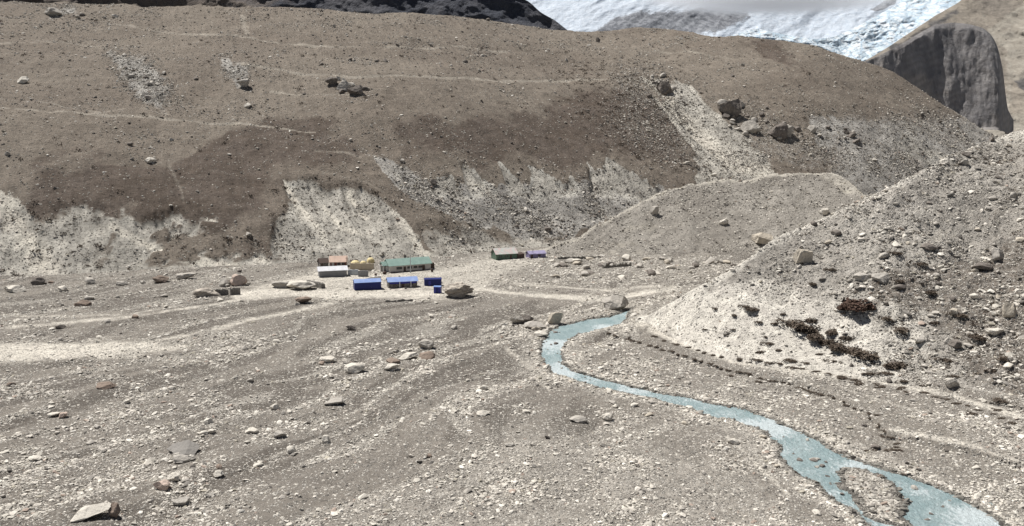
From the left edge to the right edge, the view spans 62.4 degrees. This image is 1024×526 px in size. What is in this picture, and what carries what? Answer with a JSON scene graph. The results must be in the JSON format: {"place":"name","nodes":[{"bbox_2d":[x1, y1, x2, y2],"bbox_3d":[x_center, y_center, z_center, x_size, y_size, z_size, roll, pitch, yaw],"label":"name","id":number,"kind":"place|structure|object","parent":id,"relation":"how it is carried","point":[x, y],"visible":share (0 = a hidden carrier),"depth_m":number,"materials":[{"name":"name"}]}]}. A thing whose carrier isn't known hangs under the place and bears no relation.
{"place":"outdoors","nodes":[
{"label":"outdoors","id":0,"kind":"place"},
{"bbox_2d":[0,0,566,29],"bbox_3d":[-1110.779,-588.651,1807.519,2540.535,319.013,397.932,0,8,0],"label":"dark mountain","id":1,"kind":"structure","parent":0,"point":[524,12],"depth_m":1688.44,"materials":[{"name":"stone"}]},
{"bbox_2d":[0,1,997,275],"bbox_3d":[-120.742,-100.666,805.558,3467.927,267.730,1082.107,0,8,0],"label":"hillside","id":2,"kind":"structure","parent":0,"point":[82,183],"depth_m":473.19,"materials":[{"name":"soil"}]},
{"bbox_2d":[17,76,28,83],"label":"boulder","id":3,"kind":"object","parent":2,"relation":"on","point":[23,79],"visible":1,"depth_m":466.17,"materials":[{"name":"stone"}]},
{"bbox_2d":[44,7,61,15],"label":"boulder","id":4,"kind":"object","parent":2,"relation":"on","point":[51,11],"visible":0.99,"depth_m":659.04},
{"bbox_2d":[145,157,155,162],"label":"boulder","id":5,"kind":"object","parent":2,"relation":"on","point":[150,160],"visible":1,"depth_m":389.92,"materials":[{"name":"stone"}]},
{"bbox_2d":[237,78,248,86],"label":"boulder","id":6,"kind":"object","parent":2,"relation":"on","point":[243,82],"visible":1,"depth_m":492.43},
{"bbox_2d":[325,77,337,84],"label":"boulder","id":7,"kind":"object","parent":2,"relation":"on","point":[332,80],"visible":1,"depth_m":490.82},
{"bbox_2d":[337,80,350,90],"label":"boulder","id":8,"kind":"object","parent":2,"relation":"on","point":[345,85],"visible":0.9,"depth_m":484.42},
{"bbox_2d":[347,85,362,94],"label":"boulder","id":9,"kind":"object","parent":2,"relation":"on","point":[357,90],"visible":1,"depth_m":477.14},
{"bbox_2d":[0,3,973,275],"bbox_3d":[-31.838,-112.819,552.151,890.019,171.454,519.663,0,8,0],"label":"hillside scrub","id":10,"kind":"object","parent":2,"relation":"on","point":[422,143],"visible":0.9,"depth_m":506.43,"materials":[{"name":"plant"}]},
{"bbox_2d":[0,1,998,275],"bbox_3d":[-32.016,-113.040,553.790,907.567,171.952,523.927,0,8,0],"label":"scree rubble","id":11,"kind":"object","parent":2,"relation":"on","point":[966,139],"visible":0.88,"depth_m":536.24,"materials":[{"name":"stone"}]},
{"bbox_2d":[657,81,673,94],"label":"boulder","id":12,"kind":"object","parent":2,"relation":"on","point":[664,87],"visible":0.9,"depth_m":596.51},
{"bbox_2d":[718,99,741,116],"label":"boulder","id":13,"kind":"object","parent":2,"relation":"on","point":[732,107],"visible":0.98,"depth_m":567.73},
{"bbox_2d":[740,119,760,132],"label":"boulder","id":14,"kind":"object","parent":2,"relation":"on","point":[751,126],"visible":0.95,"depth_m":555.53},
{"bbox_2d":[771,123,787,139],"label":"boulder","id":15,"kind":"object","parent":2,"relation":"on","point":[779,130],"visible":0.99,"depth_m":551.48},
{"bbox_2d":[787,125,793,136],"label":"boulder","id":16,"kind":"object","parent":2,"relation":"on","point":[790,130],"visible":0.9,"depth_m":554.16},
{"bbox_2d":[0,247,1023,525],"bbox_3d":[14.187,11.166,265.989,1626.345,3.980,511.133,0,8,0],"label":"ground","id":17,"kind":"structure","parent":0,"point":[330,489],"depth_m":157.63,"materials":[{"name":"gravel"}]},
{"bbox_2d":[4,285,25,292],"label":"boulder","id":18,"kind":"object","parent":17,"relation":"on","point":[15,288],"visible":1,"depth_m":281.50,"materials":[{"name":"stone"}]},
{"bbox_2d":[28,455,42,460],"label":"boulder","id":19,"kind":"object","parent":17,"relation":"on","point":[34,457],"visible":1,"depth_m":133.58,"materials":[{"name":"stone"}]},
{"bbox_2d":[31,277,46,284],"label":"boulder","id":20,"kind":"object","parent":17,"relation":"on","point":[38,281],"visible":1,"depth_m":296.68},
{"bbox_2d":[74,300,91,306],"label":"boulder","id":21,"kind":"object","parent":17,"relation":"on","point":[83,303],"visible":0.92,"depth_m":259.20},
{"bbox_2d":[84,278,95,283],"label":"boulder","id":22,"kind":"object","parent":17,"relation":"on","point":[90,280],"visible":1,"depth_m":297.64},
{"bbox_2d":[70,503,110,521],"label":"boulder","id":23,"kind":"object","parent":17,"relation":"on","point":[86,512],"visible":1,"depth_m":111.60,"materials":[{"name":"stone"}]},
{"bbox_2d":[96,381,116,389],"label":"boulder","id":24,"kind":"object","parent":17,"relation":"on","point":[105,385],"visible":1,"depth_m":170.66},
{"bbox_2d":[108,502,120,517],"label":"boulder","id":25,"kind":"object","parent":17,"relation":"on","point":[114,510],"visible":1,"depth_m":112.31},
{"bbox_2d":[144,457,154,464],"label":"boulder","id":26,"kind":"object","parent":17,"relation":"on","point":[150,460],"visible":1,"depth_m":133.77,"materials":[{"name":"stone"}]},
{"bbox_2d":[152,275,168,282],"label":"boulder","id":27,"kind":"object","parent":17,"relation":"on","point":[160,279],"visible":1,"depth_m":297.82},
{"bbox_2d":[153,479,170,490],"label":"boulder","id":28,"kind":"object","parent":17,"relation":"on","point":[163,484],"visible":1,"depth_m":121.04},
{"bbox_2d":[167,472,179,480],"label":"boulder","id":29,"kind":"object","parent":17,"relation":"on","point":[174,476],"visible":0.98,"depth_m":124.25,"materials":[{"name":"stone"}]},
{"bbox_2d":[170,496,189,505],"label":"boulder","id":30,"kind":"object","parent":17,"relation":"on","point":[181,501],"visible":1,"depth_m":117.11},
{"bbox_2d":[167,440,199,454],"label":"boulder","id":31,"kind":"object","parent":17,"relation":"on","point":[186,447],"visible":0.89,"depth_m":137.71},
{"bbox_2d":[173,454,195,463],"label":"boulder","id":32,"kind":"object","parent":17,"relation":"on","point":[179,458],"visible":1,"depth_m":132.47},
{"bbox_2d":[175,272,195,278],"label":"boulder","id":33,"kind":"object","parent":17,"relation":"on","point":[184,275],"visible":0.98,"depth_m":303.48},
{"bbox_2d":[192,288,220,296],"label":"boulder","id":34,"kind":"object","parent":17,"relation":"on","point":[203,292],"visible":0.94,"depth_m":269.54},
{"bbox_2d":[213,470,223,476],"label":"boulder","id":35,"kind":"object","parent":17,"relation":"on","point":[218,473],"visible":1,"depth_m":126.56,"materials":[{"name":"stone"}]},
{"bbox_2d":[215,289,228,294],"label":"stone wall","id":36,"kind":"structure","parent":17,"relation":"on","point":[223,291],"depth_m":272.39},
{"bbox_2d":[218,277,230,286],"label":"boulder","id":37,"kind":"object","parent":17,"relation":"on","point":[223,281],"visible":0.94,"depth_m":290.26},
{"bbox_2d":[230,287,240,294],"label":"stone wall","id":38,"kind":"structure","parent":17,"relation":"on","point":[234,291],"depth_m":272.78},
{"bbox_2d":[230,274,247,285],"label":"boulder","id":39,"kind":"object","parent":17,"relation":"on","point":[236,280],"visible":0.98,"depth_m":289.95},
{"bbox_2d":[245,427,258,433],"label":"boulder","id":40,"kind":"object","parent":17,"relation":"on","point":[252,430],"visible":1,"depth_m":146.15,"materials":[{"name":"stone"}]},
{"bbox_2d":[271,281,288,287],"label":"boulder","id":41,"kind":"object","parent":17,"relation":"on","point":[279,284],"visible":0.69,"depth_m":286.43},
{"bbox_2d":[273,430,286,437],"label":"boulder","id":42,"kind":"object","parent":17,"relation":"on","point":[278,433],"visible":1,"depth_m":142.98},
{"bbox_2d":[287,446,295,453],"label":"boulder","id":43,"kind":"object","parent":17,"relation":"on","point":[291,449],"visible":0.99,"depth_m":136.97,"materials":[{"name":"stone"}]},
{"bbox_2d":[287,280,315,289],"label":"boulder","id":44,"kind":"object","parent":17,"relation":"on","point":[300,284],"visible":0.99,"depth_m":283.19,"materials":[{"name":"stone"}]},
{"bbox_2d":[295,296,311,302],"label":"boulder","id":45,"kind":"object","parent":17,"relation":"on","point":[304,299],"visible":1,"depth_m":261.12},
{"bbox_2d":[307,280,324,288],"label":"boulder","id":46,"kind":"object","parent":17,"relation":"on","point":[320,285],"depth_m":287.38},
{"bbox_2d":[317,258,328,266],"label":"hut","id":47,"kind":"object","parent":17,"relation":"on","point":[323,261],"visible":0.82,"depth_m":335.16,"materials":[{"name":"stone"}]},
{"bbox_2d":[322,435,330,442],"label":"boulder","id":48,"kind":"object","parent":17,"relation":"on","point":[325,439],"visible":1,"depth_m":140.98,"materials":[{"name":"stone"}]},
{"bbox_2d":[319,355,336,362],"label":"boulder","id":49,"kind":"object","parent":17,"relation":"on","point":[331,358],"visible":1,"depth_m":191.89,"materials":[{"name":"stone"}]},
{"bbox_2d":[317,265,347,277],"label":"storehouse","id":50,"kind":"structure","parent":17,"relation":"on","point":[332,271],"depth_m":314.10,"materials":[{"name":"grey paint"}]},
{"bbox_2d":[324,397,344,404],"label":"boulder","id":51,"kind":"object","parent":17,"relation":"on","point":[335,400],"visible":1,"depth_m":161.31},
{"bbox_2d":[329,256,347,265],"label":"cottage","id":52,"kind":"structure","parent":17,"relation":"on","point":[337,261],"depth_m":336.12,"materials":[{"name":"orange paint"}]},
{"bbox_2d":[344,363,365,373],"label":"boulder","id":53,"kind":"object","parent":17,"relation":"on","point":[355,368],"visible":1,"depth_m":181.95,"materials":[{"name":"stone"}]},
{"bbox_2d":[350,263,373,269],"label":"stone wall","id":54,"kind":"structure","parent":17,"relation":"on","point":[362,266],"depth_m":329.44,"materials":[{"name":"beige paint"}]},
{"bbox_2d":[358,270,367,276],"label":"stone wall","id":55,"kind":"structure","parent":17,"relation":"on","point":[363,273],"depth_m":315.98,"materials":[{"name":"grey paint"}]},
{"bbox_2d":[353,278,380,290],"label":"blue shed","id":56,"kind":"structure","parent":17,"relation":"on","point":[368,284],"depth_m":284.12,"materials":[{"name":"metal"}]},
{"bbox_2d":[383,363,399,369],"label":"boulder","id":57,"kind":"object","parent":17,"relation":"on","point":[389,366],"visible":1,"depth_m":184.97,"materials":[{"name":"stone"}]},
{"bbox_2d":[386,357,399,363],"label":"boulder","id":58,"kind":"object","parent":17,"relation":"on","point":[392,360],"visible":0.89,"depth_m":190.48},
{"bbox_2d":[385,299,415,301],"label":"stone wall","id":59,"kind":"structure","parent":17,"relation":"on","point":[399,300],"depth_m":264.41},
{"bbox_2d":[386,276,417,287],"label":"shed","id":60,"kind":"structure","parent":17,"relation":"on","point":[403,282],"depth_m":289.61,"materials":[{"name":"blue metal"}]},
{"bbox_2d":[378,256,433,272],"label":"lodge","id":61,"kind":"structure","parent":17,"relation":"on","point":[403,264],"depth_m":328.48,"materials":[{"name":"green paint"}]},
{"bbox_2d":[398,352,418,359],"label":"boulder","id":62,"kind":"object","parent":17,"relation":"on","point":[407,355],"visible":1,"depth_m":194.09,"materials":[{"name":"stone"}]},
{"bbox_2d":[418,339,433,349],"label":"boulder","id":63,"kind":"object","parent":17,"relation":"on","point":[426,344],"visible":1,"depth_m":203.67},
{"bbox_2d":[419,351,434,359],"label":"boulder","id":64,"kind":"object","parent":17,"relation":"on","point":[426,355],"visible":0.97,"depth_m":195.25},
{"bbox_2d":[424,277,441,285],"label":"tin shed","id":65,"kind":"structure","parent":17,"relation":"on","point":[433,281],"depth_m":294.26,"materials":[{"name":"metal"}]},
{"bbox_2d":[433,285,441,292],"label":"cabin","id":66,"kind":"object","parent":17,"relation":"on","point":[437,289],"visible":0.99,"depth_m":276.70,"materials":[{"name":"blue metal"}]},
{"bbox_2d":[442,282,473,297],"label":"boulder","id":67,"kind":"object","parent":17,"relation":"on","point":[458,289],"visible":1,"depth_m":270.56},
{"bbox_2d":[476,410,489,415],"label":"boulder","id":68,"kind":"object","parent":17,"relation":"on","point":[482,412],"visible":1,"depth_m":154.30,"materials":[{"name":"stone"}]},
{"bbox_2d":[490,247,517,259],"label":"teahouse","id":69,"kind":"structure","parent":17,"relation":"on","point":[504,253],"depth_m":359.19,"materials":[{"name":"green paint"}]},
{"bbox_2d":[0,254,1023,525],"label":"scattered stones","id":70,"kind":"object","parent":17,"relation":"on","point":[886,502],"visible":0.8,"depth_m":151.46,"materials":[{"name":"stone"}]},
{"bbox_2d":[510,316,523,322],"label":"boulder","id":71,"kind":"object","parent":17,"relation":"on","point":[518,319],"visible":1,"depth_m":233.32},
{"bbox_2d":[522,315,533,321],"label":"boulder","id":72,"kind":"object","parent":17,"relation":"on","point":[526,318],"visible":0.96,"depth_m":234.89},
{"bbox_2d":[524,321,545,328],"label":"boulder","id":73,"kind":"object","parent":17,"relation":"on","point":[530,324],"visible":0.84,"depth_m":228.00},
{"bbox_2d":[525,250,546,257],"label":"violet hut","id":74,"kind":"object","parent":17,"relation":"on","point":[537,253],"visible":0.98,"depth_m":363.38,"materials":[{"name":"metal"}]},
{"bbox_2d":[532,330,548,336],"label":"boulder","id":75,"kind":"object","parent":17,"relation":"on","point":[538,333],"visible":0.99,"depth_m":218.62,"materials":[{"name":"stone"}]},
{"bbox_2d":[547,312,562,323],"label":"boulder","id":76,"kind":"object","parent":17,"relation":"on","point":[554,317],"visible":1,"depth_m":233.14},
{"bbox_2d":[569,415,587,422],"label":"boulder","id":77,"kind":"object","parent":17,"relation":"on","point":[579,419],"visible":1,"depth_m":150.02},
{"bbox_2d":[558,256,602,258],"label":"stone wall","id":78,"kind":"structure","parent":17,"relation":"on","point":[578,257],"depth_m":359.73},
{"bbox_2d":[601,413,612,420],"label":"boulder","id":79,"kind":"object","parent":17,"relation":"on","point":[607,416],"visible":1,"depth_m":152.73,"materials":[{"name":"stone"}]},
{"bbox_2d":[602,294,628,309],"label":"boulder","id":80,"kind":"object","parent":17,"relation":"on","point":[615,302],"visible":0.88,"depth_m":252.95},
{"bbox_2d":[602,262,631,267],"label":"stone wall","id":81,"kind":"structure","parent":17,"relation":"on","point":[616,265],"depth_m":332.59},
{"bbox_2d":[727,438,739,444],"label":"boulder","id":82,"kind":"object","parent":17,"relation":"on","point":[734,441],"visible":1,"depth_m":140.80,"materials":[{"name":"stone"}]},
{"bbox_2d":[521,173,865,254],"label":"spur hill","id":83,"kind":"structure","parent":0,"point":[691,228],"depth_m":385.26,"materials":[{"name":"gravel"}]},
{"bbox_2d":[650,206,658,214],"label":"boulder","id":84,"kind":"object","parent":83,"relation":"on","point":[654,210],"visible":1,"depth_m":389.52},
{"bbox_2d":[535,173,866,254],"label":"spur rubble","id":85,"kind":"object","parent":83,"relation":"on","point":[695,251],"visible":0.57,"depth_m":387.28,"materials":[{"name":"stone"}]},
{"bbox_2d":[751,232,772,243],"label":"boulder","id":86,"kind":"object","parent":83,"relation":"on","point":[762,238],"visible":0.89,"depth_m":365.61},
{"bbox_2d":[527,0,900,38],"bbox_3d":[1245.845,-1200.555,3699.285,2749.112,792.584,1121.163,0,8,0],"label":"snow mountain","id":87,"kind":"structure","parent":0,"point":[816,19],"depth_m":3479.00,"materials":[{"name":"snow"}]},
{"bbox_2d":[541,311,999,525],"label":"river","id":88,"kind":"structure","parent":0,"point":[926,499],"depth_m":135.56,"materials":[{"name":"liquid"}]},
{"bbox_2d":[635,129,1023,395],"bbox_3d":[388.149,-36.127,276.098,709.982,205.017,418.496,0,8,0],"label":"moraine slope","id":89,"kind":"structure","parent":0,"point":[704,298],"depth_m":207.24,"materials":[{"name":"gravel"}]},
{"bbox_2d":[773,318,808,329],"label":"shrub","id":90,"kind":"object","parent":89,"relation":"on","point":[801,325],"visible":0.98,"depth_m":196.79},
{"bbox_2d":[793,249,812,263],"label":"boulder","id":91,"kind":"object","parent":89,"relation":"on","point":[800,256],"visible":0.98,"depth_m":217.31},
{"bbox_2d":[796,325,820,333],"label":"shrub","id":92,"kind":"object","parent":89,"relation":"on","point":[811,329],"visible":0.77,"depth_m":195.27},
{"bbox_2d":[806,330,824,341],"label":"shrub","id":93,"kind":"object","parent":89,"relation":"on","point":[817,336],"visible":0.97,"depth_m":191.60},
{"bbox_2d":[818,338,838,345],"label":"shrub","id":94,"kind":"object","parent":89,"relation":"on","point":[827,342],"visible":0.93,"depth_m":189.99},
{"bbox_2d":[638,129,1023,399],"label":"moraine rubble","id":95,"kind":"object","parent":89,"relation":"on","point":[1008,353],"visible":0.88,"depth_m":205.09,"materials":[{"name":"stone"}]},
{"bbox_2d":[825,327,837,335],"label":"shrub","id":96,"kind":"object","parent":89,"relation":"on","point":[832,331],"visible":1,"depth_m":192.34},
{"bbox_2d":[828,340,846,351],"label":"shrub","id":97,"kind":"object","parent":89,"relation":"on","point":[834,345],"visible":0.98,"depth_m":186.88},
{"bbox_2d":[653,147,1023,388],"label":"moraine scrub","id":98,"kind":"object","parent":89,"relation":"on","point":[947,366],"visible":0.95,"depth_m":199.09,"materials":[{"name":"plant"}]},
{"bbox_2d":[838,335,855,340],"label":"shrub","id":99,"kind":"object","parent":89,"relation":"on","point":[848,338],"visible":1,"depth_m":189.95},
{"bbox_2d":[831,346,865,356],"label":"shrub","id":100,"kind":"object","parent":89,"relation":"on","point":[851,350],"visible":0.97,"depth_m":184.42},
{"bbox_2d":[840,297,875,311],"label":"shrub","id":101,"kind":"object","parent":89,"relation":"on","point":[855,305],"visible":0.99,"depth_m":195.98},
{"bbox_2d":[853,272,870,281],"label":"boulder","id":102,"kind":"object","parent":89,"relation":"on","point":[860,276],"visible":1,"depth_m":204.78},
{"bbox_2d":[853,349,880,360],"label":"shrub","id":103,"kind":"object","parent":89,"relation":"on","point":[873,356],"visible":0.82,"depth_m":181.46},
{"bbox_2d":[871,273,888,283],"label":"boulder","id":104,"kind":"object","parent":89,"relation":"on","point":[882,277],"visible":1,"depth_m":202.91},
{"bbox_2d":[882,360,908,370],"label":"shrub","id":105,"kind":"object","parent":89,"relation":"on","point":[900,365],"visible":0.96,"depth_m":178.40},
{"bbox_2d":[891,325,909,333],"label":"shrub","id":106,"kind":"object","parent":89,"relation":"on","point":[901,330],"visible":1,"depth_m":187.57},
{"bbox_2d":[921,242,938,250],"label":"boulder","id":107,"kind":"object","parent":89,"relation":"on","point":[929,246],"visible":1,"depth_m":209.50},
{"bbox_2d":[945,378,959,387],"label":"boulder","id":108,"kind":"object","parent":89,"relation":"on","point":[951,382],"visible":1,"depth_m":167.29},
{"bbox_2d":[947,339,961,348],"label":"boulder","id":109,"kind":"object","parent":89,"relation":"on","point":[956,343],"visible":1,"depth_m":179.91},
{"bbox_2d":[943,311,967,317],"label":"shrub","id":110,"kind":"object","parent":89,"relation":"on","point":[961,315],"visible":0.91,"depth_m":187.53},
{"bbox_2d":[967,332,985,340],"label":"shrub","id":111,"kind":"object","parent":89,"relation":"on","point":[976,336],"visible":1,"depth_m":179.38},
{"bbox_2d":[971,262,992,269],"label":"boulder","id":112,"kind":"object","parent":89,"relation":"on","point":[981,266],"visible":0.94,"depth_m":202.12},
{"bbox_2d":[983,328,1003,335],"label":"boulder","id":113,"kind":"object","parent":89,"relation":"on","point":[994,331],"visible":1,"depth_m":178.03,"materials":[{"name":"stone"}]},
{"bbox_2d":[991,248,1003,261],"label":"boulder","id":114,"kind":"object","parent":89,"relation":"on","point":[997,253],"visible":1,"depth_m":205.10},
{"bbox_2d":[992,397,1011,403],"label":"shrub","id":115,"kind":"object","parent":89,"relation":"on","point":[996,399],"visible":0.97,"depth_m":157.93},
{"bbox_2d":[1002,302,1017,317],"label":"boulder","id":116,"kind":"object","parent":89,"relation":"on","point":[1009,310],"visible":0.99,"depth_m":182.38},
{"bbox_2d":[731,0,960,60],"bbox_3d":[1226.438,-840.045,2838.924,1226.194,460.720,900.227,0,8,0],"label":"glacier","id":117,"kind":"object","parent":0,"point":[870,38],"visible":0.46,"depth_m":2690.73,"materials":[{"name":"ice"}]},
{"bbox_2d":[866,23,1013,133],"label":"rock cliff","id":118,"kind":"structure","parent":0,"point":[957,68],"depth_m":927.87,"materials":[{"name":"stone"}]},
{"bbox_2d":[864,0,1023,136],"bbox_3d":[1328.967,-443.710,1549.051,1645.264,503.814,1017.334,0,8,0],"label":"slope","id":119,"kind":"structure","parent":0,"point":[1001,22],"depth_m":1597.06,"materials":[{"name":"stone"}]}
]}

